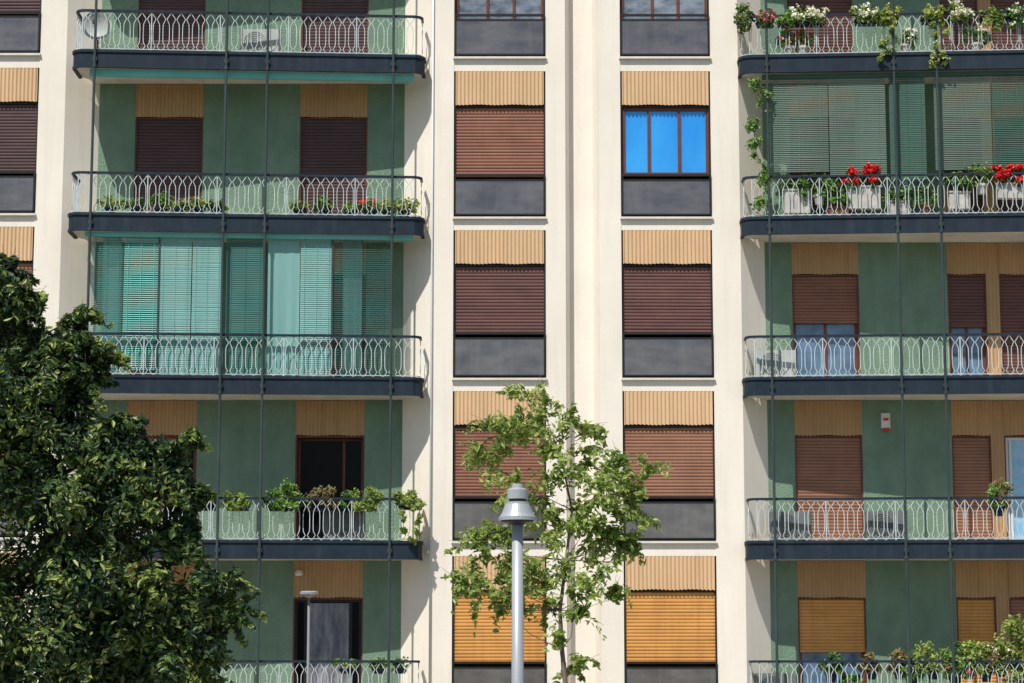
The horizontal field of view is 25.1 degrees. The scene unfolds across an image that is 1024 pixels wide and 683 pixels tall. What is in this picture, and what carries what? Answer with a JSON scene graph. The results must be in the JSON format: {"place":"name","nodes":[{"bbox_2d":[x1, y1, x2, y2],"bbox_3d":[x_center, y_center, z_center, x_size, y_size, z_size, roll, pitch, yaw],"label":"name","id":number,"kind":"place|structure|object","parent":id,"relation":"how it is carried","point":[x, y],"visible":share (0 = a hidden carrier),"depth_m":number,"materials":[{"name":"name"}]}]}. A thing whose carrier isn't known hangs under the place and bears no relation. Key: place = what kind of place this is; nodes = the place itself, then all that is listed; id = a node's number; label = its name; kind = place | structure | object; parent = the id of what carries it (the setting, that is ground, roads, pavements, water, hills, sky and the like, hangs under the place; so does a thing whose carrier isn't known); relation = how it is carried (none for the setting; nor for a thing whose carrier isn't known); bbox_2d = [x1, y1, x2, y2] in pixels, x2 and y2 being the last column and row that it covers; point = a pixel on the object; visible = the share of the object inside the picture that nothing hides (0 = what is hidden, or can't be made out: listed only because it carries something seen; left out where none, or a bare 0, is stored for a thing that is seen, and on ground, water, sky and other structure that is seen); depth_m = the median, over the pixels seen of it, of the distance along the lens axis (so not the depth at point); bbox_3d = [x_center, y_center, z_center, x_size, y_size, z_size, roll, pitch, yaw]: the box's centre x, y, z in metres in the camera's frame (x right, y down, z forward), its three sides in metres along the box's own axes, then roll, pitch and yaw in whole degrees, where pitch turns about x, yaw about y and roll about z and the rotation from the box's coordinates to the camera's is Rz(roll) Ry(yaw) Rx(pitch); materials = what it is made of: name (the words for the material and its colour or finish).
{"place":"outdoors","nodes":[
{"label":"outdoors","id":0,"kind":"place"},
{"bbox_2d":[0,0,1023,682],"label":"apartment building","id":1,"kind":"structure","parent":0,"point":[590,232],"depth_m":45.70,"materials":[{"name":"beige paint"}]},
{"bbox_2d":[0,227,34,348],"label":"window","id":2,"kind":"structure","parent":1,"relation":"in","point":[20,238],"depth_m":45.81,"materials":[{"name":"metal"}]},
{"bbox_2d":[0,68,39,215],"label":"window","id":3,"kind":"structure","parent":1,"relation":"in","point":[19,87],"depth_m":46.20,"materials":[{"name":"metal"}]},
{"bbox_2d":[0,0,41,55],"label":"window","id":4,"kind":"structure","parent":1,"relation":"in","point":[20,20],"depth_m":46.41,"materials":[{"name":"glass"}]},
{"bbox_2d":[83,12,111,47],"bbox_3d":[-8.243,-6.155,45.799,0.470,0.920,0.472,7,-11,-38],"label":"satellite dish","id":5,"kind":"object","parent":1,"relation":"on","point":[105,30],"visible":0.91,"depth_m":45.91,"materials":[{"name":"grey metal"}]},
{"bbox_2d":[96,194,125,210],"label":"potted plant","id":6,"kind":"object","parent":1,"relation":"on","point":[107,207],"visible":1,"depth_m":45.18,"materials":[{"name":"green plant"}]},
{"bbox_2d":[121,197,149,212],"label":"potted plant","id":7,"kind":"object","parent":1,"relation":"on","point":[137,207],"visible":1,"depth_m":45.22,"materials":[{"name":"green plant"}]},
{"bbox_2d":[127,561,193,681],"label":"balcony door","id":8,"kind":"structure","parent":1,"relation":"in","point":[180,568],"depth_m":45.33,"materials":[{"name":"metal"}]},
{"bbox_2d":[148,191,173,211],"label":"potted plant","id":9,"kind":"object","parent":1,"relation":"on","point":[161,201],"visible":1,"depth_m":45.23,"materials":[{"name":"green plant"}]},
{"bbox_2d":[128,400,197,537],"bbox_3d":[-6.951,2.783,45.822,1.380,3.182,0.480,0,-8,0],"label":"balcony door","id":10,"kind":"structure","parent":1,"relation":"in","point":[171,418],"depth_m":45.78,"materials":[{"name":"wood"}]},
{"bbox_2d":[129,243,200,374],"bbox_3d":[-6.951,-0.374,46.294,1.380,3.191,0.480,0,-8,0],"label":"balcony door","id":11,"kind":"structure","parent":1,"relation":"in","point":[143,250],"depth_m":46.19,"materials":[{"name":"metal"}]},
{"bbox_2d":[134,84,203,212],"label":"balcony door","id":12,"kind":"structure","parent":1,"relation":"in","point":[169,124],"depth_m":46.69,"materials":[{"name":"metal"}]},
{"bbox_2d":[138,0,205,50],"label":"balcony door","id":13,"kind":"structure","parent":1,"relation":"in","point":[168,5],"depth_m":47.04,"materials":[{"name":"metal"}]},
{"bbox_2d":[187,196,210,213],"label":"potted plant","id":14,"kind":"object","parent":1,"relation":"on","point":[202,204],"visible":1,"depth_m":45.29,"materials":[{"name":"green plant"}]},
{"bbox_2d":[220,490,253,511],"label":"potted plant","id":15,"kind":"object","parent":1,"relation":"on","point":[239,504],"visible":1,"depth_m":44.39,"materials":[{"name":"green plant"}]},
{"bbox_2d":[240,29,280,50],"bbox_3d":[-5.053,-5.941,46.217,0.800,0.620,0.290,0,-8,0],"label":"air conditioner","id":16,"kind":"object","parent":1,"relation":"on","point":[262,33],"visible":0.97,"depth_m":46.10,"materials":[{"name":"metal"}]},
{"bbox_2d":[262,478,304,511],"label":"potted plant","id":17,"kind":"object","parent":1,"relation":"on","point":[289,488],"visible":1,"depth_m":44.51,"materials":[{"name":"green plant"}]},
{"bbox_2d":[289,197,309,214],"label":"potted plant","id":18,"kind":"object","parent":1,"relation":"on","point":[295,210],"visible":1,"depth_m":45.40,"materials":[{"name":"green plant"}]},
{"bbox_2d":[304,485,341,512],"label":"potted plant","id":19,"kind":"object","parent":1,"relation":"on","point":[324,492],"visible":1,"depth_m":44.59,"materials":[{"name":"brown plant"}]},
{"bbox_2d":[312,194,334,213],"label":"potted plant","id":20,"kind":"object","parent":1,"relation":"on","point":[328,202],"visible":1,"depth_m":45.46,"materials":[{"name":"green plant"}]},
{"bbox_2d":[292,561,362,682],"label":"balcony door","id":21,"kind":"structure","parent":1,"relation":"in","point":[336,612],"depth_m":45.26,"materials":[{"name":"metal"}]},
{"bbox_2d":[294,400,364,539],"bbox_3d":[-3.616,2.783,45.822,1.370,3.182,0.480,0,-8,0],"label":"balcony door","id":22,"kind":"structure","parent":1,"relation":"in","point":[330,440],"depth_m":45.85,"materials":[{"name":"metal"}]},
{"bbox_2d":[297,243,365,376],"bbox_3d":[-3.616,-0.374,46.294,1.370,3.191,0.480,0,-8,0],"label":"balcony door","id":23,"kind":"structure","parent":1,"relation":"in","point":[335,246],"depth_m":46.17,"materials":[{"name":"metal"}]},
{"bbox_2d":[299,84,367,215],"bbox_3d":[-3.616,-3.578,46.773,1.370,3.279,0.480,0,-8,0],"label":"balcony door","id":24,"kind":"structure","parent":1,"relation":"in","point":[334,120],"depth_m":46.68,"materials":[{"name":"metal"}]},
{"bbox_2d":[301,0,368,53],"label":"balcony door","id":25,"kind":"structure","parent":1,"relation":"in","point":[308,6],"depth_m":47.03,"materials":[{"name":"metal"}]},
{"bbox_2d":[323,511,365,539],"bbox_3d":[-3.270,3.638,44.904,0.800,0.620,0.290,0,-8,0],"label":"air conditioner","id":26,"kind":"object","parent":1,"relation":"on","point":[358,520],"visible":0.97,"depth_m":44.78,"materials":[{"name":"metal"}]},
{"bbox_2d":[337,490,353,511],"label":"potted plant","id":27,"kind":"object","parent":1,"relation":"on","point":[341,506],"visible":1,"depth_m":44.59,"materials":[{"name":"green plant"}]},
{"bbox_2d":[347,485,384,512],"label":"potted plant","id":28,"kind":"object","parent":1,"relation":"on","point":[364,505],"visible":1,"depth_m":44.57,"materials":[{"name":"green plant"}]},
{"bbox_2d":[357,197,378,215],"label":"potted plant","id":29,"kind":"object","parent":1,"relation":"on","point":[370,202],"visible":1,"depth_m":45.51,"materials":[{"name":"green plant"}]},
{"bbox_2d":[366,655,386,673],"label":"potted plant","id":30,"kind":"object","parent":1,"relation":"on","point":[380,669],"visible":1,"depth_m":44.22,"materials":[{"name":"green plant"}]},
{"bbox_2d":[375,197,401,214],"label":"potted plant","id":31,"kind":"object","parent":1,"relation":"on","point":[384,211],"visible":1,"depth_m":45.53,"materials":[{"name":"green plant"}]},
{"bbox_2d":[388,197,420,214],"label":"potted plant","id":32,"kind":"object","parent":1,"relation":"on","point":[414,204],"visible":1,"depth_m":45.54,"materials":[{"name":"green plant"}]},
{"bbox_2d":[392,489,426,544],"bbox_3d":[-1.982,3.406,44.566,0.681,1.109,0.437,-1,-9,8],"label":"potted plant","id":33,"kind":"object","parent":1,"relation":"on","point":[409,501],"visible":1,"depth_m":44.48,"materials":[{"name":"green plant"}]},
{"bbox_2d":[451,391,545,542],"bbox_3d":[-0.247,2.479,45.271,1.880,2.997,0.400,0,-8,0],"label":"window","id":34,"kind":"structure","parent":1,"relation":"in","point":[470,501],"depth_m":45.24,"materials":[{"name":"metal"}]},
{"bbox_2d":[453,0,545,58],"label":"window","id":35,"kind":"structure","parent":1,"relation":"in","point":[483,29],"depth_m":46.41,"materials":[{"name":"metal"}]},
{"bbox_2d":[452,71,546,218],"bbox_3d":[-0.247,-3.922,46.227,1.880,3.042,0.400,0,-8,0],"label":"window","id":36,"kind":"structure","parent":1,"relation":"in","point":[499,116],"depth_m":46.19,"materials":[{"name":"metal"}]},
{"bbox_2d":[452,230,546,379],"bbox_3d":[-0.247,-0.708,45.747,1.880,3.020,0.400,0,-8,0],"label":"window","id":37,"kind":"structure","parent":1,"relation":"in","point":[499,276],"depth_m":45.71,"materials":[{"name":"metal"}]},
{"bbox_2d":[452,556,546,682],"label":"window","id":38,"kind":"structure","parent":1,"relation":"in","point":[485,658],"depth_m":44.72,"materials":[{"name":"wood"}]},
{"bbox_2d":[619,0,710,58],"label":"window","id":39,"kind":"structure","parent":1,"relation":"in","point":[649,29],"depth_m":46.41,"materials":[{"name":"metal"}]},
{"bbox_2d":[620,71,712,218],"bbox_3d":[3.081,-3.922,46.227,1.850,3.042,0.400,0,-8,0],"label":"window","id":40,"kind":"structure","parent":1,"relation":"in","point":[665,115],"depth_m":46.22,"materials":[{"name":"glass"}]},
{"bbox_2d":[621,230,714,379],"bbox_3d":[3.081,-0.708,45.747,1.850,3.020,0.400,0,-8,0],"label":"window","id":41,"kind":"structure","parent":1,"relation":"in","point":[667,291],"depth_m":45.71,"materials":[{"name":"metal"}]},
{"bbox_2d":[622,391,716,542],"bbox_3d":[3.081,2.479,45.271,1.850,2.997,0.400,0,-8,0],"label":"window","id":42,"kind":"structure","parent":1,"relation":"in","point":[663,425],"depth_m":45.25,"materials":[{"name":"metal"}]},
{"bbox_2d":[624,556,717,682],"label":"window","id":43,"kind":"structure","parent":1,"relation":"in","point":[670,628],"depth_m":44.78,"materials":[{"name":"wood"}]},
{"bbox_2d":[733,2,754,34],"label":"potted plant","id":44,"kind":"object","parent":1,"relation":"on","point":[741,22],"visible":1,"depth_m":46.02,"materials":[{"name":"green plant"}]},
{"bbox_2d":[743,78,774,213],"bbox_3d":[4.908,-3.894,45.636,0.674,2.768,0.370,0,-8,0],"label":"climbing vine","id":45,"kind":"object","parent":1,"relation":"attached to","point":[764,176],"visible":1,"depth_m":45.60,"materials":[{"name":"green plant"}]},
{"bbox_2d":[752,7,776,28],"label":"potted plant","id":46,"kind":"object","parent":1,"relation":"on","point":[760,20],"visible":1,"depth_m":45.91,"materials":[{"name":"pink plant"}]},
{"bbox_2d":[755,350,796,376],"bbox_3d":[5.204,0.494,45.432,0.800,0.620,0.290,0,-8,0],"label":"air conditioner","id":47,"kind":"object","parent":1,"relation":"on","point":[780,358],"visible":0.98,"depth_m":45.31,"materials":[{"name":"metal"}]},
{"bbox_2d":[755,673,796,682],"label":"air conditioner","id":48,"kind":"object","parent":1,"relation":"on","point":[784,678],"visible":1,"depth_m":44.41,"materials":[{"name":"metal"}]},
{"bbox_2d":[776,9,794,27],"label":"potted plant","id":49,"kind":"object","parent":1,"relation":"on","point":[781,20],"visible":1,"depth_m":45.87,"materials":[{"name":"green plant"}]},
{"bbox_2d":[775,26,801,52],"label":"potted plant","id":50,"kind":"object","parent":1,"relation":"on","point":[784,38],"visible":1,"depth_m":45.98,"materials":[{"name":"green plant"}]},
{"bbox_2d":[769,512,811,539],"bbox_3d":[5.444,3.644,44.945,0.800,0.620,0.290,0,-8,0],"label":"air conditioner","id":51,"kind":"object","parent":1,"relation":"on","point":[783,524],"visible":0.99,"depth_m":44.82,"materials":[{"name":"metal"}]},
{"bbox_2d":[780,179,814,214],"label":"potted plant","id":52,"kind":"object","parent":1,"relation":"on","point":[787,200],"visible":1,"depth_m":45.53,"materials":[{"name":"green plant"}]},
{"bbox_2d":[791,27,815,52],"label":"potted plant","id":53,"kind":"object","parent":1,"relation":"on","point":[801,34],"visible":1,"depth_m":45.98,"materials":[{"name":"green plant"}]},
{"bbox_2d":[784,3,829,27],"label":"potted plant","id":54,"kind":"object","parent":1,"relation":"on","point":[814,15],"visible":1,"depth_m":45.88,"materials":[{"name":"white plant"}]},
{"bbox_2d":[795,173,841,205],"bbox_3d":[6.071,-3.028,45.571,0.945,0.635,0.503,0,-8,0],"label":"potted plant","id":55,"kind":"object","parent":1,"relation":"on","point":[830,185],"visible":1,"depth_m":45.48,"materials":[{"name":"green plant"}]},
{"bbox_2d":[787,0,852,53],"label":"balcony door","id":56,"kind":"structure","parent":1,"relation":"in","point":[835,6],"depth_m":47.03,"materials":[{"name":"metal"}]},
{"bbox_2d":[788,84,856,215],"bbox_3d":[6.291,-3.578,46.773,1.340,3.279,0.480,0,-8,0],"label":"balcony door","id":57,"kind":"structure","parent":1,"relation":"in","point":[813,206],"depth_m":46.69,"materials":[{"name":"metal"}]},
{"bbox_2d":[791,243,860,376],"bbox_3d":[6.291,-0.374,46.294,1.340,3.191,0.480,0,-8,0],"label":"balcony door","id":58,"kind":"structure","parent":1,"relation":"in","point":[825,288],"depth_m":46.20,"materials":[{"name":"metal"}]},
{"bbox_2d":[794,400,863,539],"bbox_3d":[6.291,2.783,45.822,1.340,3.182,0.480,0,-8,0],"label":"balcony door","id":59,"kind":"structure","parent":1,"relation":"in","point":[828,442],"depth_m":45.71,"materials":[{"name":"metal"}]},
{"bbox_2d":[818,651,844,681],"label":"potted plant","id":60,"kind":"object","parent":1,"relation":"on","point":[838,669],"visible":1,"depth_m":44.12,"materials":[{"name":"green plant"}]},
{"bbox_2d":[797,561,866,682],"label":"balcony door","id":61,"kind":"structure","parent":1,"relation":"in","point":[831,602],"depth_m":45.26,"materials":[{"name":"wood"}]},
{"bbox_2d":[823,186,851,213],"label":"potted plant","id":62,"kind":"object","parent":1,"relation":"on","point":[832,199],"visible":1,"depth_m":45.44,"materials":[{"name":"green plant"}]},
{"bbox_2d":[839,671,863,682],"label":"potted plant","id":63,"kind":"object","parent":1,"relation":"on","point":[852,679],"visible":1,"depth_m":44.13,"materials":[{"name":"green plant"}]},
{"bbox_2d":[841,162,882,209],"bbox_3d":[6.920,-3.082,45.529,0.879,0.930,0.481,0,-8,0],"label":"potted plant","id":64,"kind":"object","parent":1,"relation":"on","point":[857,183],"visible":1,"depth_m":45.45,"materials":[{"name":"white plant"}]},
{"bbox_2d":[849,2,878,26],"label":"potted plant","id":65,"kind":"object","parent":1,"relation":"on","point":[864,18],"visible":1,"depth_m":45.87,"materials":[{"name":"white plant"}]},
{"bbox_2d":[854,649,882,679],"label":"potted plant","id":66,"kind":"object","parent":1,"relation":"on","point":[870,655],"visible":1,"depth_m":44.08,"materials":[{"name":"green plant"}]},
{"bbox_2d":[864,511,903,539],"bbox_3d":[7.284,3.626,44.825,0.800,0.620,0.290,0,-8,0],"label":"air conditioner","id":67,"kind":"object","parent":1,"relation":"on","point":[872,524],"visible":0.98,"depth_m":44.70,"materials":[{"name":"metal"}]},
{"bbox_2d":[876,2,902,61],"bbox_3d":[7.526,-6.154,45.826,0.598,1.277,0.597,0,-8,0],"label":"potted plant","id":68,"kind":"object","parent":1,"relation":"on","point":[884,19],"visible":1,"depth_m":45.68,"materials":[{"name":"green plant"}]},
{"bbox_2d":[881,187,915,214],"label":"potted plant","id":69,"kind":"object","parent":1,"relation":"on","point":[901,194],"visible":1,"depth_m":45.37,"materials":[{"name":"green plant"}]},
{"bbox_2d":[885,647,912,679],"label":"potted plant","id":70,"kind":"object","parent":1,"relation":"on","point":[898,654],"visible":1,"depth_m":44.05,"materials":[{"name":"green plant"}]},
{"bbox_2d":[890,26,918,50],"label":"potted plant","id":71,"kind":"object","parent":1,"relation":"on","point":[908,39],"visible":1,"depth_m":45.83,"materials":[{"name":"green plant"}]},
{"bbox_2d":[898,656,925,682],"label":"potted plant","id":72,"kind":"object","parent":1,"relation":"on","point":[904,670],"visible":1,"depth_m":43.98,"materials":[{"name":"green plant"}]},
{"bbox_2d":[911,185,938,212],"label":"potted plant","id":73,"kind":"object","parent":1,"relation":"on","point":[930,190],"visible":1,"depth_m":45.38,"materials":[{"name":"green plant"}]},
{"bbox_2d":[910,640,956,679],"bbox_3d":[8.058,6.095,44.054,0.927,0.750,0.486,0,-8,0],"label":"potted plant","id":74,"kind":"object","parent":1,"relation":"on","point":[926,650],"visible":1,"depth_m":44.01,"materials":[{"name":"green plant"}]},
{"bbox_2d":[920,3,950,69],"bbox_3d":[8.423,-6.059,45.721,0.549,1.388,0.526,0,-8,0],"label":"potted plant","id":75,"kind":"object","parent":1,"relation":"on","point":[930,14],"visible":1,"depth_m":45.63,"materials":[{"name":"green plant"}]},
{"bbox_2d":[940,659,971,682],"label":"potted plant","id":76,"kind":"object","parent":1,"relation":"on","point":[957,680],"visible":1,"depth_m":43.94,"materials":[{"name":"green plant"}]},
{"bbox_2d":[939,0,977,49],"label":"balcony door","id":77,"kind":"structure","parent":1,"relation":"in","point":[972,4],"depth_m":47.02,"materials":[{"name":"metal"}]},
{"bbox_2d":[943,171,974,209],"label":"potted plant","id":78,"kind":"object","parent":1,"relation":"on","point":[951,196],"visible":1,"depth_m":45.32,"materials":[{"name":"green plant"}]},
{"bbox_2d":[947,0,974,24],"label":"potted plant","id":79,"kind":"object","parent":1,"relation":"on","point":[960,13],"visible":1,"depth_m":45.68,"materials":[{"name":"white plant"}]},
{"bbox_2d":[942,639,983,679],"bbox_3d":[8.664,6.079,44.024,0.893,0.773,0.408,2,-9,-10],"label":"potted plant","id":80,"kind":"object","parent":1,"relation":"on","point":[959,668],"visible":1,"depth_m":43.96,"materials":[{"name":"green plant"}]},
{"bbox_2d":[942,85,983,213],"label":"balcony door","id":81,"kind":"structure","parent":1,"relation":"in","point":[979,198],"depth_m":46.68,"materials":[{"name":"metal"}]},
{"bbox_2d":[946,243,988,374],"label":"balcony door","id":82,"kind":"structure","parent":1,"relation":"in","point":[966,262],"depth_m":46.19,"materials":[{"name":"metal"}]},
{"bbox_2d":[951,400,993,539],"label":"balcony door","id":83,"kind":"structure","parent":1,"relation":"in","point":[970,420],"depth_m":45.71,"materials":[{"name":"metal"}]},
{"bbox_2d":[960,22,992,49],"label":"potted plant","id":84,"kind":"object","parent":1,"relation":"on","point":[985,34],"visible":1,"depth_m":45.76,"materials":[{"name":"green plant"}]},
{"bbox_2d":[955,561,997,682],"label":"balcony door","id":85,"kind":"structure","parent":1,"relation":"in","point":[975,580],"depth_m":45.27,"materials":[{"name":"wood"}]},
{"bbox_2d":[966,161,993,194],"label":"potted plant","id":86,"kind":"object","parent":1,"relation":"on","point":[984,182],"visible":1,"depth_m":45.32,"materials":[{"name":"green plant"}]},
{"bbox_2d":[963,640,1008,681],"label":"potted plant","id":87,"kind":"object","parent":1,"relation":"on","point":[973,655],"visible":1,"depth_m":43.92,"materials":[{"name":"green plant"}]},
{"bbox_2d":[977,5,1005,31],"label":"potted plant","id":88,"kind":"object","parent":1,"relation":"on","point":[994,15],"visible":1,"depth_m":45.61,"materials":[{"name":"green plant"}]},
{"bbox_2d":[985,477,1013,515],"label":"potted plant","id":89,"kind":"object","parent":1,"relation":"on","point":[992,490],"visible":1,"depth_m":44.39,"materials":[{"name":"green plant"}]},
{"bbox_2d":[985,642,1017,676],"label":"potted plant","id":90,"kind":"object","parent":1,"relation":"on","point":[994,656],"visible":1,"depth_m":43.91,"materials":[{"name":"green plant"}]},
{"bbox_2d":[990,613,1023,671],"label":"potted plant","id":91,"kind":"object","parent":1,"relation":"on","point":[1012,628],"visible":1,"depth_m":43.95,"materials":[{"name":"green plant"}]},
{"bbox_2d":[990,164,1023,199],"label":"potted plant","id":92,"kind":"object","parent":1,"relation":"on","point":[1004,173],"visible":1,"depth_m":45.27,"materials":[{"name":"plant"}]},
{"bbox_2d":[990,0,1023,50],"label":"balcony door","id":93,"kind":"structure","parent":1,"relation":"in","point":[999,4],"depth_m":47.01,"materials":[{"name":"metal"}]},
{"bbox_2d":[993,84,1023,212],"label":"balcony door","id":94,"kind":"structure","parent":1,"relation":"in","point":[999,202],"depth_m":46.69,"materials":[{"name":"metal"}]},
{"bbox_2d":[998,243,1023,374],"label":"balcony door","id":95,"kind":"structure","parent":1,"relation":"in","point":[1010,255],"depth_m":46.19,"materials":[{"name":"metal"}]},
{"bbox_2d":[1001,2,1023,28],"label":"potted plant","id":96,"kind":"object","parent":1,"relation":"on","point":[1015,14],"visible":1,"depth_m":45.59,"materials":[{"name":"green plant"}]},
{"bbox_2d":[1002,654,1023,682],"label":"potted plant","id":97,"kind":"object","parent":1,"relation":"on","point":[1014,676],"visible":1,"depth_m":43.88,"materials":[{"name":"green plant"}]},
{"bbox_2d":[1003,400,1023,539],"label":"balcony door","id":98,"kind":"structure","parent":1,"relation":"in","point":[1013,411],"depth_m":45.74,"materials":[{"name":"metal"}]},
{"bbox_2d":[1008,561,1023,682],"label":"balcony door","id":99,"kind":"structure","parent":1,"relation":"in","point":[1015,568],"depth_m":45.29,"materials":[{"name":"wood"}]},
{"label":"pavement","id":100,"kind":"structure","parent":0,"visible":0},
{"bbox_2d":[0,244,266,682],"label":"tree","id":101,"kind":"object","parent":100,"relation":"on","point":[119,630],"visible":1,"depth_m":33.56,"materials":[{"name":"green plant"}]},
{"bbox_2d":[300,591,317,682],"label":"street lamp","id":102,"kind":"object","parent":100,"relation":"on","point":[308,594],"visible":1,"depth_m":39.67,"materials":[{"name":"grey metal"}]},
{"bbox_2d":[498,484,536,682],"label":"street lamp","id":103,"kind":"object","parent":100,"relation":"on","point":[517,513],"visible":1,"depth_m":27.82,"materials":[{"name":"grey metal"}]},
{"bbox_2d":[440,375,673,682],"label":"tree","id":104,"kind":"object","parent":100,"relation":"on","point":[630,545],"visible":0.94,"depth_m":37.85,"materials":[{"name":"green plant"}]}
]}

